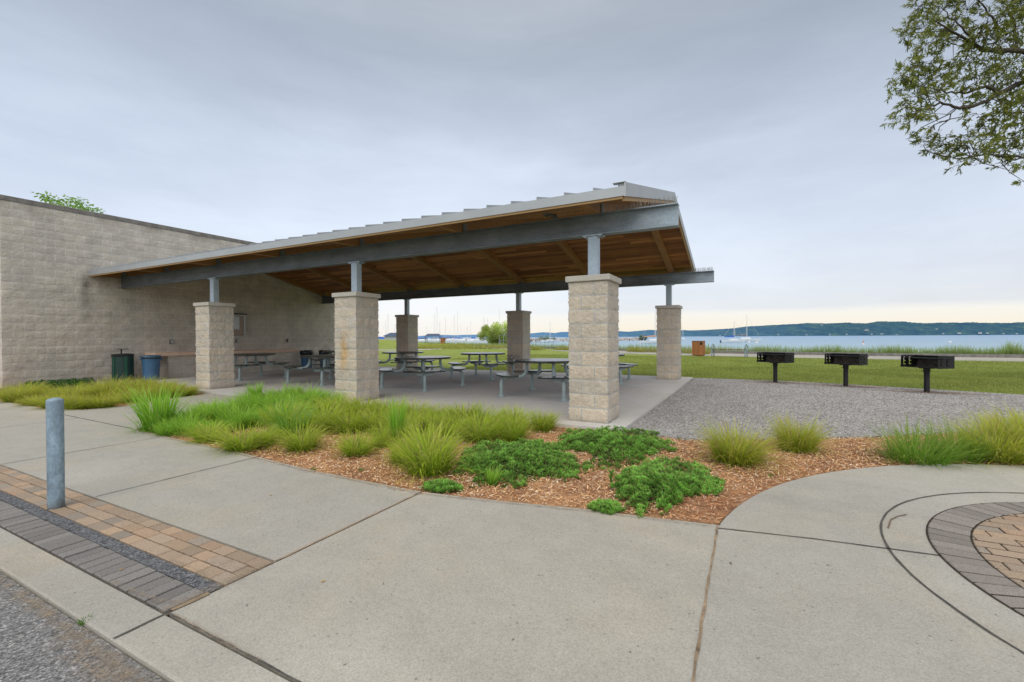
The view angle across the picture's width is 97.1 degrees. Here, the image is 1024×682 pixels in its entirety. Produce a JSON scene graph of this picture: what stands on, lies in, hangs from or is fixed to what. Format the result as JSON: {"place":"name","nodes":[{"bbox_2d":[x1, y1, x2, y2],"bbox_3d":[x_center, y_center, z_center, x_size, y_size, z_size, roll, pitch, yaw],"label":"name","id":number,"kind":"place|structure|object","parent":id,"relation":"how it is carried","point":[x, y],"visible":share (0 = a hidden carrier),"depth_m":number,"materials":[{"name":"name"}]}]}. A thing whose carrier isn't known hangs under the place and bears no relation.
{"place":"outdoors","nodes":[
{"label":"outdoors","id":0,"kind":"place"},
{"bbox_2d":[0,572,165,681],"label":"asphalt road","id":1,"kind":"structure","parent":0,"point":[32,649],"depth_m":1.87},
{"bbox_2d":[1,432,674,681],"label":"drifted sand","id":2,"kind":"structure","parent":1,"relation":"on","point":[68,625],"depth_m":2.00,"materials":[{"name":"sand"}]},
{"bbox_2d":[0,393,421,562],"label":"walkway","id":3,"kind":"structure","parent":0,"point":[236,505],"depth_m":3.94,"materials":[{"name":"concrete"}]},
{"bbox_2d":[0,393,1023,524],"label":"mulch bed","id":4,"kind":"object","parent":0,"point":[570,494],"visible":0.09,"depth_m":4.23,"materials":[{"name":"wood"}]},
{"bbox_2d":[0,380,45,403],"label":"fescue tuft","id":5,"kind":"object","parent":4,"relation":"on","point":[12,395],"visible":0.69,"depth_m":9.13,"materials":[{"name":"green plant"}]},
{"bbox_2d":[1,378,55,396],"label":"fescue tuft","id":6,"kind":"object","parent":4,"relation":"on","point":[38,386],"visible":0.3,"depth_m":10.01,"materials":[{"name":"green plant"}]},
{"bbox_2d":[10,390,61,405],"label":"fescue tuft","id":7,"kind":"object","parent":4,"relation":"on","point":[24,402],"visible":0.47,"depth_m":8.67,"materials":[{"name":"green plant"}]},
{"bbox_2d":[28,391,86,410],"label":"fescue tuft","id":8,"kind":"object","parent":4,"relation":"on","point":[40,402],"visible":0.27,"depth_m":8.22,"materials":[{"name":"green plant"}]},
{"bbox_2d":[24,377,94,390],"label":"ground cover","id":9,"kind":"object","parent":4,"relation":"on","point":[61,382],"visible":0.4,"depth_m":11.38,"materials":[{"name":"green plant"}]},
{"bbox_2d":[39,382,95,399],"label":"fescue tuft","id":10,"kind":"object","parent":4,"relation":"on","point":[74,392],"visible":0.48,"depth_m":9.04,"materials":[{"name":"green plant"}]},
{"bbox_2d":[52,390,97,410],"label":"fescue tuft","id":11,"kind":"object","parent":4,"relation":"on","point":[68,404],"visible":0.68,"depth_m":8.15,"materials":[{"name":"green plant"}]},
{"bbox_2d":[69,391,129,408],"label":"fescue tuft","id":12,"kind":"object","parent":4,"relation":"on","point":[104,402],"visible":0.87,"depth_m":8.24,"materials":[{"name":"green plant"}]},
{"bbox_2d":[84,378,135,398],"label":"fescue tuft","id":13,"kind":"object","parent":4,"relation":"on","point":[103,390],"visible":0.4,"depth_m":9.70,"materials":[{"name":"green plant"}]},
{"bbox_2d":[115,378,213,433],"bbox_3d":[-4.860,0.887,6.299,1.334,0.867,1.266,-1,1,-43],"label":"tall grass clump","id":14,"kind":"object","parent":4,"relation":"on","point":[162,409],"visible":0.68,"depth_m":6.15,"materials":[{"name":"plant"}]},
{"bbox_2d":[147,414,189,436],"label":"lush grass tuft","id":15,"kind":"object","parent":4,"relation":"on","point":[160,431],"visible":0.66,"depth_m":5.90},
{"bbox_2d":[158,382,205,397],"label":"fescue tuft","id":16,"kind":"object","parent":4,"relation":"on","point":[188,392],"visible":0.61,"depth_m":10.00,"materials":[{"name":"green plant"}]},
{"bbox_2d":[159,405,214,437],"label":"lush grass tuft","id":17,"kind":"object","parent":4,"relation":"on","point":[179,428],"visible":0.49,"depth_m":5.98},
{"bbox_2d":[174,399,217,423],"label":"lush grass tuft","id":18,"kind":"object","parent":4,"relation":"on","point":[201,412],"visible":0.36,"depth_m":6.61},
{"bbox_2d":[169,392,236,421],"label":"lush grass tuft","id":19,"kind":"object","parent":4,"relation":"on","point":[212,416],"visible":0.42,"depth_m":6.93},
{"bbox_2d":[177,417,241,444],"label":"sedge tuft","id":20,"kind":"object","parent":4,"relation":"on","point":[197,437],"visible":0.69,"depth_m":5.56,"materials":[{"name":"green plant"}]},
{"bbox_2d":[205,398,263,430],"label":"lush grass tuft","id":21,"kind":"object","parent":4,"relation":"on","point":[239,421],"visible":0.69,"depth_m":6.32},
{"bbox_2d":[188,422,282,455],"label":"sedge tuft","id":22,"kind":"object","parent":4,"relation":"on","point":[235,443],"visible":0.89,"depth_m":5.09,"materials":[{"name":"green plant"}]},
{"bbox_2d":[216,387,277,413],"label":"lush grass tuft","id":23,"kind":"object","parent":4,"relation":"on","point":[247,399],"visible":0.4,"depth_m":7.59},
{"bbox_2d":[234,406,283,428],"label":"lush grass tuft","id":24,"kind":"object","parent":4,"relation":"on","point":[255,418],"visible":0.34,"depth_m":6.44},
{"bbox_2d":[240,420,285,448],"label":"sedge tuft","id":25,"kind":"object","parent":4,"relation":"on","point":[265,437],"visible":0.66,"depth_m":5.29,"materials":[{"name":"green plant"}]},
{"bbox_2d":[239,389,291,411],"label":"lush grass tuft","id":26,"kind":"object","parent":4,"relation":"on","point":[267,398],"visible":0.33,"depth_m":7.83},
{"bbox_2d":[252,391,312,417],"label":"lush grass tuft","id":27,"kind":"object","parent":4,"relation":"on","point":[279,404],"visible":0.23,"depth_m":7.04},
{"bbox_2d":[250,400,315,432],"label":"sedge tuft","id":28,"kind":"object","parent":4,"relation":"on","point":[273,413],"visible":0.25,"depth_m":5.99,"materials":[{"name":"green plant"}]},
{"bbox_2d":[254,393,324,438],"bbox_3d":[-2.874,0.993,5.802,1.063,0.602,1.064,4,7,13],"label":"arching grass clump","id":29,"kind":"object","parent":4,"relation":"on","point":[282,422],"visible":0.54,"depth_m":5.78,"materials":[{"name":"plant"}]},
{"bbox_2d":[254,419,336,456],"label":"sedge tuft","id":30,"kind":"object","parent":4,"relation":"on","point":[302,442],"visible":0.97,"depth_m":5.10,"materials":[{"name":"green plant"}]},
{"bbox_2d":[273,377,336,406],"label":"lush grass tuft","id":31,"kind":"object","parent":4,"relation":"on","point":[308,395],"visible":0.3,"depth_m":8.29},
{"bbox_2d":[278,408,332,436],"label":"sedge tuft","id":32,"kind":"object","parent":4,"relation":"on","point":[309,422],"visible":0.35,"depth_m":5.86,"materials":[{"name":"green plant"}]},
{"bbox_2d":[289,398,368,433],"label":"sedge tuft","id":33,"kind":"object","parent":4,"relation":"on","point":[326,413],"visible":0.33,"depth_m":6.35,"materials":[{"name":"green plant"}]},
{"bbox_2d":[294,390,372,414],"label":"sedge tuft","id":34,"kind":"object","parent":4,"relation":"on","point":[335,404],"visible":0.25,"depth_m":7.57,"materials":[{"name":"green plant"}]},
{"bbox_2d":[317,404,383,437],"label":"sedge tuft","id":35,"kind":"object","parent":4,"relation":"on","point":[340,425],"visible":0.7,"depth_m":6.03,"materials":[{"name":"green plant"}]},
{"bbox_2d":[325,425,384,459],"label":"sedge tuft","id":36,"kind":"object","parent":4,"relation":"on","point":[352,447],"visible":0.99,"depth_m":4.91,"materials":[{"name":"green plant"}]},
{"bbox_2d":[333,396,389,416],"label":"sedge tuft","id":37,"kind":"object","parent":4,"relation":"on","point":[353,406],"visible":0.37,"depth_m":7.15,"materials":[{"name":"green plant"}]},
{"bbox_2d":[343,400,406,433],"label":"sedge tuft","id":38,"kind":"object","parent":4,"relation":"on","point":[370,421],"visible":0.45,"depth_m":6.05,"materials":[{"name":"green plant"}]},
{"bbox_2d":[362,418,404,448],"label":"sedge tuft","id":39,"kind":"object","parent":4,"relation":"on","point":[378,433],"visible":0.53,"depth_m":5.27,"materials":[{"name":"green plant"}]},
{"bbox_2d":[354,396,416,416],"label":"sedge tuft","id":40,"kind":"object","parent":4,"relation":"on","point":[383,407],"visible":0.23,"depth_m":7.06,"materials":[{"name":"green plant"}]},
{"bbox_2d":[376,392,419,444],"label":"upright grass clump","id":41,"kind":"object","parent":4,"relation":"on","point":[394,417],"visible":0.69,"depth_m":5.30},
{"bbox_2d":[365,406,435,435],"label":"sedge tuft","id":42,"kind":"object","parent":4,"relation":"on","point":[386,423],"visible":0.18,"depth_m":5.90,"materials":[{"name":"green plant"}]},
{"bbox_2d":[377,434,425,468],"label":"sedge tuft","id":43,"kind":"object","parent":4,"relation":"on","point":[396,457],"visible":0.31,"depth_m":4.56,"materials":[{"name":"green plant"}]},
{"bbox_2d":[367,395,443,423],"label":"sedge tuft","id":44,"kind":"object","parent":4,"relation":"on","point":[409,409],"visible":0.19,"depth_m":7.04,"materials":[{"name":"green plant"}]},
{"bbox_2d":[392,416,448,448],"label":"sedge tuft","id":45,"kind":"object","parent":4,"relation":"on","point":[411,432],"visible":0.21,"depth_m":5.28,"materials":[{"name":"green plant"}]},
{"bbox_2d":[388,405,457,433],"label":"sedge tuft","id":46,"kind":"object","parent":4,"relation":"on","point":[426,416],"visible":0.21,"depth_m":6.01,"materials":[{"name":"green plant"}]},
{"bbox_2d":[364,413,482,484],"bbox_3d":[-0.733,1.147,4.279,1.190,0.978,1.213,0,1,32],"label":"sedge tuft","id":47,"kind":"object","parent":4,"relation":"on","point":[436,457],"visible":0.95,"depth_m":4.17,"materials":[{"name":"green plant"}]},
{"bbox_2d":[419,478,464,493],"bbox_3d":[-0.596,1.224,3.790,0.374,0.115,0.315,0,1,-17],"label":"juniper","id":48,"kind":"object","parent":4,"relation":"on","point":[442,485],"visible":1,"depth_m":3.75,"materials":[{"name":"plant"}]},
{"bbox_2d":[420,410,485,439],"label":"sedge tuft","id":49,"kind":"object","parent":4,"relation":"on","point":[447,429],"visible":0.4,"depth_m":5.88,"materials":[{"name":"green plant"}]},
{"bbox_2d":[434,398,487,424],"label":"sedge tuft","id":50,"kind":"object","parent":4,"relation":"on","point":[459,412],"visible":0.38,"depth_m":6.42,"materials":[{"name":"green plant"}]},
{"bbox_2d":[441,407,523,446],"bbox_3d":[-0.408,1.137,5.624,1.232,0.662,1.279,3,0,2],"label":"sedge tuft","id":51,"kind":"object","parent":4,"relation":"on","point":[483,432],"visible":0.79,"depth_m":5.51,"materials":[{"name":"green plant"}]},
{"bbox_2d":[460,403,512,428],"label":"sedge tuft","id":52,"kind":"object","parent":4,"relation":"on","point":[487,414],"visible":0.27,"depth_m":6.35,"materials":[{"name":"green plant"}]},
{"bbox_2d":[478,464,506,485],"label":"upright grass clump","id":53,"kind":"object","parent":4,"relation":"on","point":[491,478],"visible":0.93,"depth_m":3.89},
{"bbox_2d":[483,407,538,441],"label":"sedge tuft","id":54,"kind":"object","parent":4,"relation":"on","point":[512,430],"visible":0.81,"depth_m":5.53,"materials":[{"name":"green plant"}]},
{"bbox_2d":[488,400,536,429],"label":"sedge tuft","id":55,"kind":"object","parent":4,"relation":"on","point":[513,415],"visible":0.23,"depth_m":6.34,"materials":[{"name":"green plant"}]},
{"bbox_2d":[451,437,589,488],"bbox_3d":[0.023,1.187,4.690,1.362,0.248,1.847,0,1,-11],"label":"juniper","id":56,"kind":"object","parent":4,"relation":"on","point":[541,455],"visible":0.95,"depth_m":4.35,"materials":[{"name":"plant"}]},
{"bbox_2d":[525,407,567,433],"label":"sedge tuft","id":57,"kind":"object","parent":4,"relation":"on","point":[544,424],"visible":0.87,"depth_m":6.07,"materials":[{"name":"green plant"}]},
{"bbox_2d":[586,498,624,514],"bbox_3d":[0.691,1.222,3.309,0.284,0.114,0.262,0,1,-20],"label":"juniper","id":58,"kind":"object","parent":4,"relation":"on","point":[611,506],"visible":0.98,"depth_m":3.28,"materials":[{"name":"plant"}]},
{"bbox_2d":[554,425,676,471],"bbox_3d":[1.216,1.177,5.272,1.514,0.228,2.080,0,0,-3],"label":"juniper","id":59,"kind":"object","parent":4,"relation":"on","point":[604,448],"visible":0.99,"depth_m":5.07,"materials":[{"name":"plant"}]},
{"bbox_2d":[608,454,725,517],"bbox_3d":[1.340,1.187,3.903,0.919,0.202,1.819,0,1,28],"label":"juniper","id":60,"kind":"object","parent":4,"relation":"on","point":[648,480],"visible":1,"depth_m":3.69,"materials":[{"name":"plant"}]},
{"bbox_2d":[674,413,794,472],"bbox_3d":[2.243,1.137,4.601,1.309,0.786,1.231,7,2,29],"label":"fescue tuft","id":61,"kind":"object","parent":4,"relation":"on","point":[736,453],"visible":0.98,"depth_m":4.47,"materials":[{"name":"green plant"}]},
{"bbox_2d":[756,404,852,459],"bbox_3d":[3.213,1.147,5.027,1.066,0.851,1.042,2,1,33],"label":"fescue tuft","id":62,"kind":"object","parent":4,"relation":"on","point":[798,441],"visible":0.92,"depth_m":4.94,"materials":[{"name":"green plant"}]},
{"bbox_2d":[854,410,989,473],"bbox_3d":[4.135,1.096,4.543,1.278,0.788,1.172,-2,2,-26],"label":"coarse grass clump","id":63,"kind":"object","parent":4,"relation":"on","point":[905,451],"visible":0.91,"depth_m":4.50,"materials":[{"name":"plant"}]},
{"bbox_2d":[910,408,1006,466],"bbox_3d":[4.544,1.084,4.667,0.943,0.785,0.904,-1,1,-31],"label":"coarse grass clump","id":64,"kind":"object","parent":4,"relation":"on","point":[977,458],"visible":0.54,"depth_m":4.53,"materials":[{"name":"plant"}]},
{"bbox_2d":[916,407,1023,467],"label":"fescue tuft","id":65,"kind":"object","parent":4,"relation":"on","point":[1014,455],"visible":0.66,"depth_m":4.50,"materials":[{"name":"green plant"}]},
{"bbox_2d":[954,405,1023,439],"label":"fescue tuft","id":66,"kind":"object","parent":4,"relation":"on","point":[987,420],"visible":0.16,"depth_m":5.46,"materials":[{"name":"green plant"}]},
{"bbox_2d":[971,397,1023,446],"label":"fescue tuft","id":67,"kind":"object","parent":4,"relation":"on","point":[1015,417],"visible":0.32,"depth_m":4.77,"materials":[{"name":"green plant"}]},
{"bbox_2d":[0,0,1023,336],"label":"sky","id":68,"kind":"structure","parent":0,"point":[257,121],"materials":[{"name":"grey"}]},
{"bbox_2d":[169,339,1023,617],"bbox_3d":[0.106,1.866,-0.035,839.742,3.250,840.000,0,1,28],"label":"lawn","id":69,"kind":"structure","parent":0,"point":[384,345],"depth_m":19.47,"materials":[{"name":"plant"}]},
{"bbox_2d":[32,191,103,213],"bbox_3d":[-23.556,-3.401,24.065,3.614,9.208,3.410,-1,1,-36],"label":"tree","id":70,"kind":"object","parent":69,"relation":"on","point":[52,200],"visible":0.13,"depth_m":23.99,"materials":[{"name":"green plant"}]},
{"bbox_2d":[0,527,206,616],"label":"paver bedding","id":71,"kind":"object","parent":69,"relation":"on","point":[167,614],"visible":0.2,"depth_m":2.34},
{"bbox_2d":[0,491,222,594],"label":"chipping strip","id":72,"kind":"object","parent":71,"relation":"on","point":[186,577],"visible":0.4,"depth_m":2.73,"materials":[{"name":"gravel"}]},
{"bbox_2d":[0,466,272,612],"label":"paver band","id":73,"kind":"object","parent":71,"relation":"on","point":[215,562],"visible":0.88,"depth_m":2.76,"materials":[{"name":"brick"}]},
{"bbox_2d":[45,398,64,510],"bbox_3d":[-3.426,0.887,3.392,0.098,0.924,0.098,0,1,28],"label":"bollard","id":74,"kind":"object","parent":73,"relation":"on","point":[55,453],"visible":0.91,"depth_m":3.36,"materials":[{"name":"metal"}]},
{"bbox_2d":[0,528,289,681],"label":"kerb","id":75,"kind":"structure","parent":69,"relation":"on","point":[166,648],"depth_m":2.01,"materials":[{"name":"concrete"}]},
{"bbox_2d":[0,194,334,389],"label":"block building","id":76,"kind":"structure","parent":69,"relation":"on","point":[63,314],"depth_m":13.15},
{"bbox_2d":[233,313,247,336],"bbox_3d":[-10.156,-0.568,16.348,0.150,0.875,1.120,0,1,28],"label":"notice board","id":77,"kind":"object","parent":76,"relation":"attached to","point":[239,325],"visible":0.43,"depth_m":16.64,"materials":[{"name":"metal"}]},
{"bbox_2d":[101,366,692,431],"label":"pavilion floor","id":78,"kind":"structure","parent":69,"relation":"on","point":[640,396],"depth_m":10.67,"materials":[{"name":"concrete"}]},
{"bbox_2d":[111,349,133,380],"bbox_3d":[-11.351,0.718,13.183,0.515,0.989,0.515,0,1,28],"label":"litter bin","id":79,"kind":"object","parent":78,"relation":"on","point":[123,365],"visible":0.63,"depth_m":13.00,"materials":[{"name":"green"}]},
{"bbox_2d":[139,355,162,379],"bbox_3d":[-10.820,0.793,13.550,0.508,0.747,0.508,0,1,28],"label":"barrel bin","id":80,"kind":"object","parent":78,"relation":"on","point":[150,366],"visible":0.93,"depth_m":13.39,"materials":[{"name":"blue plastic"}]},
{"bbox_2d":[145,349,298,377],"bbox_3d":[-10.011,0.741,16.128,0.660,0.800,4.980,0,1,28],"label":"serving counter","id":81,"kind":"object","parent":78,"relation":"on","point":[176,364],"visible":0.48,"depth_m":14.83,"materials":[{"name":"stone"}]},
{"bbox_2d":[234,353,288,380],"bbox_3d":[-8.109,0.773,14.048,1.975,0.752,1.975,0,1,32],"label":"picnic table","id":82,"kind":"object","parent":78,"relation":"on","point":[258,363],"visible":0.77,"depth_m":14.00,"materials":[{"name":"grey paint"}]},
{"bbox_2d":[284,354,334,385],"bbox_3d":[-5.184,0.771,12.628,1.975,0.752,1.975,0,1,29],"label":"picnic table","id":83,"kind":"object","parent":78,"relation":"on","point":[329,366],"visible":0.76,"depth_m":12.25,"materials":[{"name":"grey paint"}]},
{"bbox_2d":[88,181,713,423],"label":"picnic pavilion","id":84,"kind":"structure","parent":78,"relation":"on","point":[591,252],"depth_m":10.06,"materials":[{"name":"stone"}]},
{"bbox_2d":[379,351,434,375],"bbox_3d":[-3.701,0.741,15.350,1.975,0.752,1.975,0,1,26],"label":"picnic table","id":85,"kind":"object","parent":78,"relation":"on","point":[402,353],"visible":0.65,"depth_m":14.98,"materials":[{"name":"grey paint"}]},
{"bbox_2d":[379,356,465,391],"bbox_3d":[-2.222,0.769,11.279,1.975,0.752,1.975,0,1,32],"label":"picnic table","id":86,"kind":"object","parent":78,"relation":"on","point":[423,372],"visible":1,"depth_m":11.02,"materials":[{"name":"grey paint"}]},
{"bbox_2d":[448,352,515,379],"bbox_3d":[-0.896,0.739,13.959,1.975,0.752,1.975,0,1,27],"label":"picnic table","id":87,"kind":"object","parent":78,"relation":"on","point":[479,361],"visible":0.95,"depth_m":13.68,"materials":[{"name":"grey paint"}]},
{"bbox_2d":[496,358,568,401],"bbox_3d":[0.729,0.769,9.585,1.975,0.752,1.975,0,1,30],"label":"picnic table","id":88,"kind":"object","parent":78,"relation":"on","point":[554,377],"visible":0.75,"depth_m":9.26,"materials":[{"name":"grey paint"}]},
{"bbox_2d":[561,354,637,384],"bbox_3d":[2.422,0.735,12.536,1.975,0.752,1.975,0,1,23],"label":"picnic table","id":89,"kind":"object","parent":78,"relation":"on","point":[623,366],"visible":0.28,"depth_m":12.12,"materials":[{"name":"grey paint"}]},
{"bbox_2d":[477,320,506,343],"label":"lakeside tree","id":90,"kind":"object","parent":69,"relation":"on","point":[486,332],"visible":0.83,"depth_m":73.29,"materials":[{"name":"green plant"}]},
{"bbox_2d":[418,342,710,353],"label":"ornamental grass","id":91,"kind":"structure","parent":69,"relation":"on","point":[476,346],"depth_m":49.69,"materials":[{"name":"plant"}]},
{"bbox_2d":[692,341,704,354],"bbox_3d":[12.155,0.458,29.449,0.690,0.940,0.690,0,1,36],"label":"slatted bin","id":92,"kind":"object","parent":69,"relation":"on","point":[698,347],"visible":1,"depth_m":29.16,"materials":[{"name":"orange wood"}]},
{"bbox_2d":[479,345,1023,357],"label":"retaining kerb","id":93,"kind":"structure","parent":69,"relation":"on","point":[900,354],"depth_m":27.62,"materials":[{"name":"concrete"}]},
{"bbox_2d":[625,378,1023,440],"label":"gravel bed","id":94,"kind":"object","parent":69,"relation":"on","point":[746,409],"visible":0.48,"depth_m":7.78,"materials":[{"name":"gravel"}]},
{"bbox_2d":[756,352,794,382],"bbox_3d":[7.160,0.771,12.245,0.484,0.920,0.816,-1,1,-32],"label":"charcoal grill","id":95,"kind":"object","parent":94,"relation":"on","point":[775,358],"visible":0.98,"depth_m":12.30,"materials":[{"name":"black metal"}]},
{"bbox_2d":[824,353,868,386],"bbox_3d":[8.317,0.774,11.221,0.484,0.920,0.816,-1,1,-31],"label":"charcoal grill","id":96,"kind":"object","parent":94,"relation":"on","point":[846,360],"visible":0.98,"depth_m":11.27,"materials":[{"name":"black metal"}]},
{"bbox_2d":[900,355,954,392],"bbox_3d":[9.181,0.780,9.971,0.484,0.920,0.816,0,1,-12],"label":"charcoal grill","id":97,"kind":"object","parent":94,"relation":"on","point":[927,363],"visible":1,"depth_m":9.99,"materials":[{"name":"black metal"}]},
{"bbox_2d":[880,0,1023,186],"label":"overhanging tree","id":98,"kind":"object","parent":69,"relation":"on","point":[970,42],"visible":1,"depth_m":9.84,"materials":[{"name":"green plant"}]},
{"bbox_2d":[170,464,1023,681],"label":"plaza","id":99,"kind":"structure","parent":0,"point":[619,600],"depth_m":2.19,"materials":[{"name":"concrete"}]},
{"bbox_2d":[171,492,717,681],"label":"sandy joints","id":100,"kind":"object","parent":99,"relation":"on","point":[697,650],"visible":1,"depth_m":2.20,"materials":[{"name":"sand"}]},
{"bbox_2d":[0,408,1023,681],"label":"control joints","id":101,"kind":"object","parent":99,"relation":"on","point":[722,528],"visible":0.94,"depth_m":2.19,"materials":[{"name":"concrete"}]},
{"bbox_2d":[926,502,1023,615],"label":"circle bedding","id":102,"kind":"object","parent":99,"relation":"on","point":[971,541],"visible":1,"depth_m":2.63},
{"bbox_2d":[928,502,1023,614],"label":"paver circle","id":103,"kind":"object","parent":102,"relation":"on","point":[968,517],"visible":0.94,"depth_m":2.70,"materials":[{"name":"brick"}]},
{"bbox_2d":[418,321,1023,337],"bbox_3d":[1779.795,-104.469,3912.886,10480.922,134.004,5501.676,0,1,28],"label":"hills","id":104,"kind":"structure","parent":0,"point":[886,328],"depth_m":3758.37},
{"bbox_2d":[427,335,1023,353],"bbox_3d":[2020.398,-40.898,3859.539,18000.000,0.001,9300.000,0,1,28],"label":"lake water","id":105,"kind":"structure","parent":0,"point":[934,341],"depth_m":162.01,"materials":[{"name":"liquid"}]},
{"bbox_2d":[419,339,1023,353],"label":"reeds","id":106,"kind":"object","parent":105,"relation":"on","point":[1008,349],"visible":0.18,"depth_m":28.82,"materials":[{"name":"green plant"}]},
{"bbox_2d":[446,354,1023,394],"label":"lawn grass","id":107,"kind":"structure","parent":0,"point":[934,376],"depth_m":15.73,"materials":[{"name":"plant"}]},
{"bbox_2d":[548,350,1023,361],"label":"lakeside path","id":108,"kind":"structure","parent":0,"point":[887,357],"depth_m":27.04,"materials":[{"name":"concrete"}]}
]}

